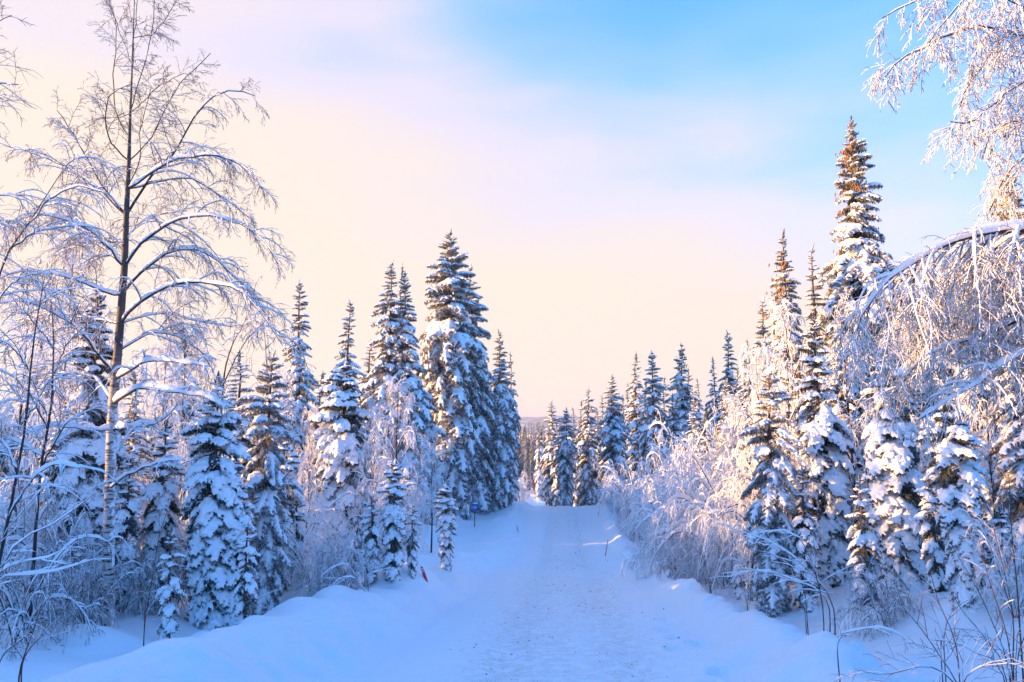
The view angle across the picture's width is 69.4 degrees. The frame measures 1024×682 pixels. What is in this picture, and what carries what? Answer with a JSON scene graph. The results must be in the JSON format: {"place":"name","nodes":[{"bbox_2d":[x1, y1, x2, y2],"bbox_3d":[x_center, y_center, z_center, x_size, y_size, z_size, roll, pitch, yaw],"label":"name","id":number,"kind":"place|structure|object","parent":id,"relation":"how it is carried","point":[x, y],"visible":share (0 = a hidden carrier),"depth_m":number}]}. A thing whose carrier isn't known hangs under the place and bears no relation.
{"place":"outdoors","nodes":[
{"label":"outdoors","id":0,"kind":"place"},
{"bbox_2d":[0,415,703,434],"bbox_3d":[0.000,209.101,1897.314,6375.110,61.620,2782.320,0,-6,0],"label":"distant hills","id":1,"kind":"structure","parent":0,"point":[533,421],"depth_m":2311.61},
{"bbox_2d":[0,434,1023,681],"bbox_3d":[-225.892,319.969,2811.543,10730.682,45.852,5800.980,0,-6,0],"label":"snow ground","id":2,"kind":"structure","parent":0,"point":[438,624],"depth_m":9.82},
{"bbox_2d":[1,506,30,612],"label":"young spruce","id":3,"kind":"object","parent":2,"relation":"on","point":[21,528],"visible":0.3,"depth_m":10.68},
{"bbox_2d":[0,1,53,286],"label":"birch tree","id":4,"kind":"object","parent":2,"relation":"on","point":[16,197],"visible":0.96,"depth_m":8.92},
{"bbox_2d":[1,343,57,547],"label":"spruce tree","id":5,"kind":"object","parent":2,"relation":"on","point":[13,454],"visible":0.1,"depth_m":21.48},
{"bbox_2d":[0,464,68,608],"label":"snowy bush","id":6,"kind":"object","parent":2,"relation":"on","point":[6,503],"visible":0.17,"depth_m":11.20},
{"bbox_2d":[0,581,71,681],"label":"bare shrub","id":7,"kind":"object","parent":2,"relation":"on","point":[22,662],"visible":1,"depth_m":4.98},
{"bbox_2d":[0,273,74,534],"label":"frosted birch","id":8,"kind":"object","parent":2,"relation":"on","point":[7,420],"visible":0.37,"depth_m":20.94},
{"bbox_2d":[0,224,107,517],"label":"frosted birch","id":9,"kind":"object","parent":2,"relation":"on","point":[35,412],"visible":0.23,"depth_m":18.87},
{"bbox_2d":[0,466,111,598],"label":"bare shrub","id":10,"kind":"object","parent":2,"relation":"on","point":[30,572],"visible":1,"depth_m":6.40},
{"bbox_2d":[0,296,115,634],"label":"birch sapling","id":11,"kind":"object","parent":2,"relation":"on","point":[27,444],"visible":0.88,"depth_m":9.56},
{"bbox_2d":[0,265,128,563],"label":"birch sapling","id":12,"kind":"object","parent":2,"relation":"on","point":[39,470],"visible":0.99,"depth_m":7.59},
{"bbox_2d":[0,135,128,323],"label":"birch sapling","id":13,"kind":"object","parent":2,"relation":"on","point":[68,224],"visible":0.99,"depth_m":9.08},
{"bbox_2d":[30,341,104,507],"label":"frosted birch","id":14,"kind":"object","parent":2,"relation":"on","point":[59,412],"visible":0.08,"depth_m":14.81},
{"bbox_2d":[0,491,135,660],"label":"snowy bush","id":15,"kind":"object","parent":2,"relation":"on","point":[22,613],"visible":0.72,"depth_m":8.91},
{"bbox_2d":[0,459,153,621],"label":"snowy bush","id":16,"kind":"object","parent":2,"relation":"on","point":[25,542],"visible":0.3,"depth_m":10.61},
{"bbox_2d":[22,529,146,630],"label":"snowy bush","id":17,"kind":"object","parent":2,"relation":"on","point":[77,588],"visible":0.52,"depth_m":10.05},
{"bbox_2d":[49,290,129,614],"bbox_3d":[-6.533,1.880,11.489,1.083,5.660,1.090,-1,-8,0],"label":"spruce tree","id":18,"kind":"object","parent":2,"relation":"on","point":[93,451],"visible":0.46,"depth_m":11.24},
{"bbox_2d":[55,510,190,620],"bbox_3d":[-5.870,3.705,11.253,1.923,2.294,2.023,-5,-8,39],"label":"snowy bush","id":19,"kind":"object","parent":2,"relation":"on","point":[128,590],"visible":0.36,"depth_m":11.07},
{"bbox_2d":[115,451,143,613],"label":"young spruce","id":20,"kind":"object","parent":2,"relation":"on","point":[128,511],"visible":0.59,"depth_m":11.25},
{"bbox_2d":[116,370,154,567],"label":"spruce tree","id":21,"kind":"object","parent":2,"relation":"on","point":[136,447],"visible":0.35,"depth_m":15.72},
{"bbox_2d":[115,489,189,617],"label":"snowy bush","id":22,"kind":"object","parent":2,"relation":"on","point":[159,574],"visible":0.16,"depth_m":11.67},
{"bbox_2d":[0,0,315,626],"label":"birch tree","id":23,"kind":"object","parent":2,"relation":"on","point":[114,393],"visible":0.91,"depth_m":10.71},
{"bbox_2d":[137,418,185,614],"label":"young spruce","id":24,"kind":"object","parent":2,"relation":"on","point":[164,491],"visible":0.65,"depth_m":11.76},
{"bbox_2d":[126,337,201,532],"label":"frosted birch","id":25,"kind":"object","parent":2,"relation":"on","point":[177,410],"visible":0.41,"depth_m":16.88},
{"bbox_2d":[154,526,186,639],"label":"young spruce","id":26,"kind":"object","parent":2,"relation":"on","point":[168,626],"visible":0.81,"depth_m":9.62},
{"bbox_2d":[141,330,202,558],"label":"spruce tree","id":27,"kind":"object","parent":2,"relation":"on","point":[189,412],"visible":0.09,"depth_m":21.60},
{"bbox_2d":[140,312,218,562],"bbox_3d":[-8.809,2.637,19.741,2.273,6.973,2.493,1,-6,-9],"label":"frosted birch","id":28,"kind":"object","parent":2,"relation":"on","point":[187,444],"visible":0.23,"depth_m":19.80},
{"bbox_2d":[179,370,252,630],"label":"spruce tree","id":29,"kind":"object","parent":2,"relation":"on","point":[210,516],"visible":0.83,"depth_m":11.44},
{"bbox_2d":[167,275,288,456],"bbox_3d":[-6.141,1.922,15.868,2.910,6.696,1.576,0,-6,0],"label":"birch sapling","id":30,"kind":"object","parent":2,"relation":"on","point":[228,351],"visible":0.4,"depth_m":16.09},
{"bbox_2d":[210,348,259,500],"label":"spruce tree","id":31,"kind":"object","parent":2,"relation":"on","point":[238,435],"visible":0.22,"depth_m":19.83},
{"bbox_2d":[214,455,259,626],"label":"young spruce","id":32,"kind":"object","parent":2,"relation":"on","point":[234,536],"visible":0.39,"depth_m":11.57},
{"bbox_2d":[232,518,260,624],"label":"young spruce","id":33,"kind":"object","parent":2,"relation":"on","point":[248,584],"visible":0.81,"depth_m":10.24},
{"bbox_2d":[234,350,298,614],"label":"spruce tree","id":34,"kind":"object","parent":2,"relation":"on","point":[266,493],"visible":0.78,"depth_m":12.79},
{"bbox_2d":[227,325,313,442],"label":"birch sapling","id":35,"kind":"object","parent":2,"relation":"on","point":[280,399],"visible":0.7,"depth_m":17.15},
{"bbox_2d":[254,365,311,497],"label":"frosted birch","id":36,"kind":"object","parent":2,"relation":"on","point":[286,379],"visible":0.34,"depth_m":21.02},
{"bbox_2d":[277,439,304,591],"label":"young spruce","id":37,"kind":"object","parent":2,"relation":"on","point":[296,488],"visible":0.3,"depth_m":14.13},
{"bbox_2d":[237,458,354,585],"bbox_3d":[-4.702,4.264,16.232,2.586,3.547,2.966,-2,-6,16],"label":"snowy bush","id":38,"kind":"object","parent":2,"relation":"on","point":[320,510],"visible":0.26,"depth_m":15.77},
{"bbox_2d":[272,279,322,526],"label":"spruce tree","id":39,"kind":"object","parent":2,"relation":"on","point":[302,394],"visible":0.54,"depth_m":28.78},
{"bbox_2d":[289,499,307,591],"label":"young spruce","id":40,"kind":"object","parent":2,"relation":"on","point":[301,517],"visible":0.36,"depth_m":14.21},
{"bbox_2d":[290,402,334,533],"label":"frosted birch","id":41,"kind":"object","parent":2,"relation":"on","point":[311,430],"visible":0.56,"depth_m":18.73},
{"bbox_2d":[298,372,330,555],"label":"spruce tree","id":42,"kind":"object","parent":2,"relation":"on","point":[317,424],"visible":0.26,"depth_m":21.45},
{"bbox_2d":[280,495,366,598],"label":"snowy bush","id":43,"kind":"object","parent":2,"relation":"on","point":[311,591],"visible":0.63,"depth_m":13.68},
{"bbox_2d":[309,362,374,579],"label":"spruce tree","id":44,"kind":"object","parent":2,"relation":"on","point":[340,442],"visible":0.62,"depth_m":18.54},
{"bbox_2d":[314,535,379,590],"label":"snowy bush","id":45,"kind":"object","parent":2,"relation":"on","point":[354,583],"visible":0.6,"depth_m":12.83},
{"bbox_2d":[326,299,370,548],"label":"spruce tree","id":46,"kind":"object","parent":2,"relation":"on","point":[348,355],"visible":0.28,"depth_m":30.03},
{"bbox_2d":[312,545,396,591],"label":"bare shrub","id":47,"kind":"object","parent":2,"relation":"on","point":[347,576],"visible":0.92,"depth_m":11.62},
{"bbox_2d":[359,490,381,585],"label":"young spruce","id":48,"kind":"object","parent":2,"relation":"on","point":[370,539],"visible":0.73,"depth_m":13.59},
{"bbox_2d":[0,393,747,486],"bbox_3d":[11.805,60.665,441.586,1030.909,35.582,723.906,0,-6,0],"label":"forest","id":49,"kind":"object","parent":2,"relation":"on","point":[4,468],"visible":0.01,"depth_m":112.70},
{"bbox_2d":[344,390,408,559],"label":"frosted birch","id":50,"kind":"object","parent":2,"relation":"on","point":[363,455],"visible":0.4,"depth_m":18.71},
{"bbox_2d":[357,261,405,527],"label":"spruce tree","id":51,"kind":"object","parent":2,"relation":"on","point":[386,343],"visible":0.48,"depth_m":37.58},
{"bbox_2d":[377,459,407,582],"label":"young spruce","id":52,"kind":"object","parent":2,"relation":"on","point":[393,517],"visible":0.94,"depth_m":13.67},
{"bbox_2d":[355,373,431,558],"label":"frosted birch","id":53,"kind":"object","parent":2,"relation":"on","point":[398,391],"visible":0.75,"depth_m":17.30},
{"bbox_2d":[402,502,422,577],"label":"young spruce","id":54,"kind":"object","parent":2,"relation":"on","point":[412,564],"visible":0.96,"depth_m":14.02},
{"bbox_2d":[381,271,445,526],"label":"spruce tree","id":55,"kind":"object","parent":2,"relation":"on","point":[423,420],"visible":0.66,"depth_m":37.34},
{"bbox_2d":[411,426,452,552],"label":"frosted birch","id":56,"kind":"object","parent":2,"relation":"on","point":[430,434],"visible":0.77,"depth_m":29.51},
{"bbox_2d":[433,483,458,571],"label":"young spruce","id":57,"kind":"object","parent":2,"relation":"on","point":[447,523],"visible":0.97,"depth_m":17.04},
{"bbox_2d":[414,229,488,519],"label":"spruce tree","id":58,"kind":"object","parent":2,"relation":"on","point":[447,338],"visible":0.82,"depth_m":41.64},
{"bbox_2d":[460,264,499,513],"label":"spruce tree","id":59,"kind":"object","parent":2,"relation":"on","point":[481,495],"visible":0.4,"depth_m":44.25},
{"bbox_2d":[485,329,520,511],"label":"spruce tree","id":60,"kind":"object","parent":2,"relation":"on","point":[504,440],"visible":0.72,"depth_m":45.10},
{"bbox_2d":[506,350,521,500],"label":"spruce tree","id":61,"kind":"object","parent":2,"relation":"on","point":[515,491],"visible":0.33,"depth_m":51.29},
{"bbox_2d":[517,470,541,505],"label":"snowy bush","id":62,"kind":"object","parent":2,"relation":"on","point":[525,486],"visible":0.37,"depth_m":60.86},
{"bbox_2d":[534,420,545,499],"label":"spruce tree","id":63,"kind":"object","parent":2,"relation":"on","point":[538,458],"visible":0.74,"depth_m":93.51},
{"bbox_2d":[539,399,559,505],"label":"spruce tree","id":64,"kind":"object","parent":2,"relation":"on","point":[547,458],"visible":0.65,"depth_m":57.13},
{"bbox_2d":[553,408,577,505],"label":"spruce tree","id":65,"kind":"object","parent":2,"relation":"on","point":[565,452],"visible":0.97,"depth_m":48.91},
{"bbox_2d":[574,388,603,505],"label":"spruce tree","id":66,"kind":"object","parent":2,"relation":"on","point":[587,486],"visible":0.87,"depth_m":55.08},
{"bbox_2d":[595,374,632,506],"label":"spruce tree","id":67,"kind":"object","parent":2,"relation":"on","point":[615,426],"visible":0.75,"depth_m":47.37},
{"bbox_2d":[591,444,671,541],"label":"snowy bush","id":68,"kind":"object","parent":2,"relation":"on","point":[616,479],"visible":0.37,"depth_m":36.31},
{"bbox_2d":[624,353,644,492],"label":"spruce tree","id":69,"kind":"object","parent":2,"relation":"on","point":[635,426],"visible":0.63,"depth_m":53.50},
{"bbox_2d":[637,350,674,526],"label":"spruce tree","id":70,"kind":"object","parent":2,"relation":"on","point":[650,412],"visible":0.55,"depth_m":39.52},
{"bbox_2d":[621,443,703,561],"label":"snowy bush","id":71,"kind":"object","parent":2,"relation":"on","point":[651,508],"visible":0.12,"depth_m":29.81},
{"bbox_2d":[618,400,730,538],"bbox_3d":[7.840,6.740,35.413,6.592,8.490,5.600,-3,-7,29],"label":"snowy bush","id":72,"kind":"object","parent":2,"relation":"on","point":[707,423],"visible":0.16,"depth_m":35.29},
{"bbox_2d":[663,392,685,477],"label":"spruce tree","id":73,"kind":"object","parent":2,"relation":"on","point":[675,431],"visible":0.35,"depth_m":39.60},
{"bbox_2d":[656,543,700,580],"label":"snowy bush","id":74,"kind":"object","parent":2,"relation":"on","point":[682,571],"visible":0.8,"depth_m":17.48},
{"bbox_2d":[623,435,734,583],"bbox_3d":[5.481,5.252,20.625,4.427,5.702,3.760,0,-6,0],"label":"snowy bush","id":75,"kind":"object","parent":2,"relation":"on","point":[640,521],"visible":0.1,"depth_m":20.61},
{"bbox_2d":[662,342,697,478],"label":"spruce tree","id":76,"kind":"object","parent":2,"relation":"on","point":[684,395],"visible":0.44,"depth_m":43.76},
{"bbox_2d":[617,442,757,588],"bbox_3d":[5.442,4.685,19.527,5.088,6.553,4.322,0,-6,-4],"label":"snowy bush","id":77,"kind":"object","parent":2,"relation":"on","point":[650,547],"visible":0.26,"depth_m":19.39},
{"bbox_2d":[648,428,735,516],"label":"snowy bush","id":78,"kind":"object","parent":2,"relation":"on","point":[679,462],"visible":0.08,"depth_m":29.47},
{"bbox_2d":[650,442,746,589],"bbox_3d":[5.579,4.808,19.501,4.402,5.266,3.840,2,-7,-19],"label":"snowy bush","id":79,"kind":"object","parent":2,"relation":"on","point":[673,498],"visible":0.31,"depth_m":19.02},
{"bbox_2d":[704,356,720,463],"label":"spruce tree","id":80,"kind":"object","parent":2,"relation":"on","point":[714,394],"visible":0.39,"depth_m":43.81},
{"bbox_2d":[646,408,801,602],"bbox_3d":[5.559,4.103,16.757,4.306,5.150,3.755,3,-7,-23],"label":"snowy bush","id":81,"kind":"object","parent":2,"relation":"on","point":[689,448],"visible":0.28,"depth_m":16.71},
{"bbox_2d":[710,378,738,488],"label":"spruce tree","id":82,"kind":"object","parent":2,"relation":"on","point":[724,419],"visible":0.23,"depth_m":33.65},
{"bbox_2d":[709,330,742,462],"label":"spruce tree","id":83,"kind":"object","parent":2,"relation":"on","point":[730,376],"visible":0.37,"depth_m":40.29},
{"bbox_2d":[703,389,754,550],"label":"frosted birch","id":84,"kind":"object","parent":2,"relation":"on","point":[726,428],"visible":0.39,"depth_m":18.86},
{"bbox_2d":[728,340,753,463],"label":"spruce tree","id":85,"kind":"object","parent":2,"relation":"on","point":[748,390],"visible":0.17,"depth_m":29.90},
{"bbox_2d":[732,452,759,599],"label":"spruce tree","id":86,"kind":"object","parent":2,"relation":"on","point":[738,591],"visible":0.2,"depth_m":16.45},
{"bbox_2d":[686,333,826,579],"bbox_3d":[5.109,2.667,15.365,1.661,5.619,2.740,6,-8,-43],"label":"frosted birch","id":87,"kind":"object","parent":2,"relation":"on","point":[757,380],"visible":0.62,"depth_m":15.36},
{"bbox_2d":[742,295,777,487],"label":"spruce tree","id":88,"kind":"object","parent":2,"relation":"on","point":[762,331],"visible":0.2,"depth_m":22.94},
{"bbox_2d":[738,366,801,617],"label":"spruce tree","id":89,"kind":"object","parent":2,"relation":"on","point":[773,483],"visible":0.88,"depth_m":14.06},
{"bbox_2d":[707,506,835,634],"bbox_3d":[3.494,3.215,9.846,1.631,2.058,1.088,0,-6,0],"label":"bare shrub","id":90,"kind":"object","parent":2,"relation":"on","point":[781,575],"visible":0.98,"depth_m":9.93},
{"bbox_2d":[754,229,814,461],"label":"spruce tree","id":91,"kind":"object","parent":2,"relation":"on","point":[790,283],"visible":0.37,"depth_m":20.21},
{"bbox_2d":[728,295,850,572],"bbox_3d":[6.249,2.169,16.751,2.573,6.559,2.346,-4,-7,31],"label":"frosted birch","id":92,"kind":"object","parent":2,"relation":"on","point":[783,325],"visible":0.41,"depth_m":16.82},
{"bbox_2d":[779,338,815,573],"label":"spruce tree","id":93,"kind":"object","parent":2,"relation":"on","point":[798,374],"visible":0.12,"depth_m":17.91},
{"bbox_2d":[790,462,821,612],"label":"young spruce","id":94,"kind":"object","parent":2,"relation":"on","point":[800,521],"visible":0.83,"depth_m":13.75},
{"bbox_2d":[743,530,869,634],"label":"bare shrub","id":95,"kind":"object","parent":2,"relation":"on","point":[783,560],"visible":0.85,"depth_m":10.14},
{"bbox_2d":[801,243,829,406],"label":"spruce tree","id":96,"kind":"object","parent":2,"relation":"on","point":[813,297],"visible":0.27,"depth_m":22.14},
{"bbox_2d":[788,312,856,590],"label":"spruce tree","id":97,"kind":"object","parent":2,"relation":"on","point":[825,430],"visible":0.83,"depth_m":15.03},
{"bbox_2d":[813,286,876,547],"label":"frosted birch","id":98,"kind":"object","parent":2,"relation":"on","point":[850,420],"visible":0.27,"depth_m":17.52},
{"bbox_2d":[822,322,872,559],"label":"spruce tree","id":99,"kind":"object","parent":2,"relation":"on","point":[859,413],"visible":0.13,"depth_m":18.68},
{"bbox_2d":[844,473,881,607],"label":"young spruce","id":100,"kind":"object","parent":2,"relation":"on","point":[867,533],"visible":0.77,"depth_m":12.02},
{"bbox_2d":[815,115,921,558],"bbox_3d":[10.117,0.561,21.015,3.149,14.444,3.196,0,-6,0],"label":"spruce tree","id":101,"kind":"object","parent":2,"relation":"on","point":[860,253],"visible":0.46,"depth_m":21.00},
{"bbox_2d":[828,552,917,641],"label":"snowy bush","id":102,"kind":"object","parent":2,"relation":"on","point":[895,604],"visible":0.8,"depth_m":11.03},
{"bbox_2d":[837,614,937,681],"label":"bare shrub","id":103,"kind":"object","parent":2,"relation":"on","point":[888,629],"visible":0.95,"depth_m":6.46},
{"bbox_2d":[860,333,928,595],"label":"spruce tree","id":104,"kind":"object","parent":2,"relation":"on","point":[892,475],"visible":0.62,"depth_m":12.46},
{"bbox_2d":[819,0,1023,464],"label":"birch tree","id":105,"kind":"object","parent":2,"relation":"on","point":[976,260],"visible":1,"depth_m":7.25},
{"bbox_2d":[831,561,1023,681],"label":"bare shrub","id":106,"kind":"object","parent":2,"relation":"on","point":[943,661],"visible":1,"depth_m":5.20},
{"bbox_2d":[907,374,947,564],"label":"spruce tree","id":107,"kind":"object","parent":2,"relation":"on","point":[922,467],"visible":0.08,"depth_m":15.54},
{"bbox_2d":[913,462,949,594],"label":"young spruce","id":108,"kind":"object","parent":2,"relation":"on","point":[933,545],"visible":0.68,"depth_m":11.68},
{"bbox_2d":[869,301,995,573],"bbox_3d":[8.448,1.899,14.811,2.192,5.748,2.404,0,-6,3],"label":"frosted birch","id":109,"kind":"object","parent":2,"relation":"on","point":[918,425],"visible":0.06,"depth_m":14.81},
{"bbox_2d":[915,390,993,612],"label":"young spruce","id":110,"kind":"object","parent":2,"relation":"on","point":[955,479],"visible":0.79,"depth_m":10.29},
{"bbox_2d":[922,588,1003,681],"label":"bare shrub","id":111,"kind":"object","parent":2,"relation":"on","point":[977,630],"visible":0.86,"depth_m":6.17},
{"bbox_2d":[939,304,1011,580],"bbox_3d":[8.978,1.789,13.975,1.589,5.486,2.620,-2,-7,18],"label":"frosted birch","id":112,"kind":"object","parent":2,"relation":"on","point":[990,437],"visible":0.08,"depth_m":13.84},
{"bbox_2d":[930,510,1023,681],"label":"bare shrub","id":113,"kind":"object","parent":2,"relation":"on","point":[1013,675],"visible":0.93,"depth_m":5.37},
{"bbox_2d":[946,499,1023,626],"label":"snowy bush","id":114,"kind":"object","parent":2,"relation":"on","point":[1019,552],"visible":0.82,"depth_m":9.72},
{"bbox_2d":[969,348,1011,579],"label":"spruce tree","id":115,"kind":"object","parent":2,"relation":"on","point":[984,509],"visible":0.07,"depth_m":14.45},
{"bbox_2d":[963,171,1023,563],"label":"spruce tree","id":116,"kind":"object","parent":2,"relation":"on","point":[1019,200],"visible":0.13,"depth_m":19.39},
{"bbox_2d":[988,505,1016,599],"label":"young spruce","id":117,"kind":"object","parent":2,"relation":"on","point":[1003,530],"visible":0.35,"depth_m":10.29},
{"bbox_2d":[982,307,1023,586],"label":"spruce tree","id":118,"kind":"object","parent":2,"relation":"on","point":[1007,447],"visible":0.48,"depth_m":11.31},
{"bbox_2d":[990,474,1023,681],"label":"bare shrub","id":119,"kind":"object","parent":2,"relation":"on","point":[1017,602],"visible":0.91,"depth_m":5.96},
{"bbox_2d":[0,0,1023,418],"label":"sky","id":120,"kind":"structure","parent":0,"point":[617,180]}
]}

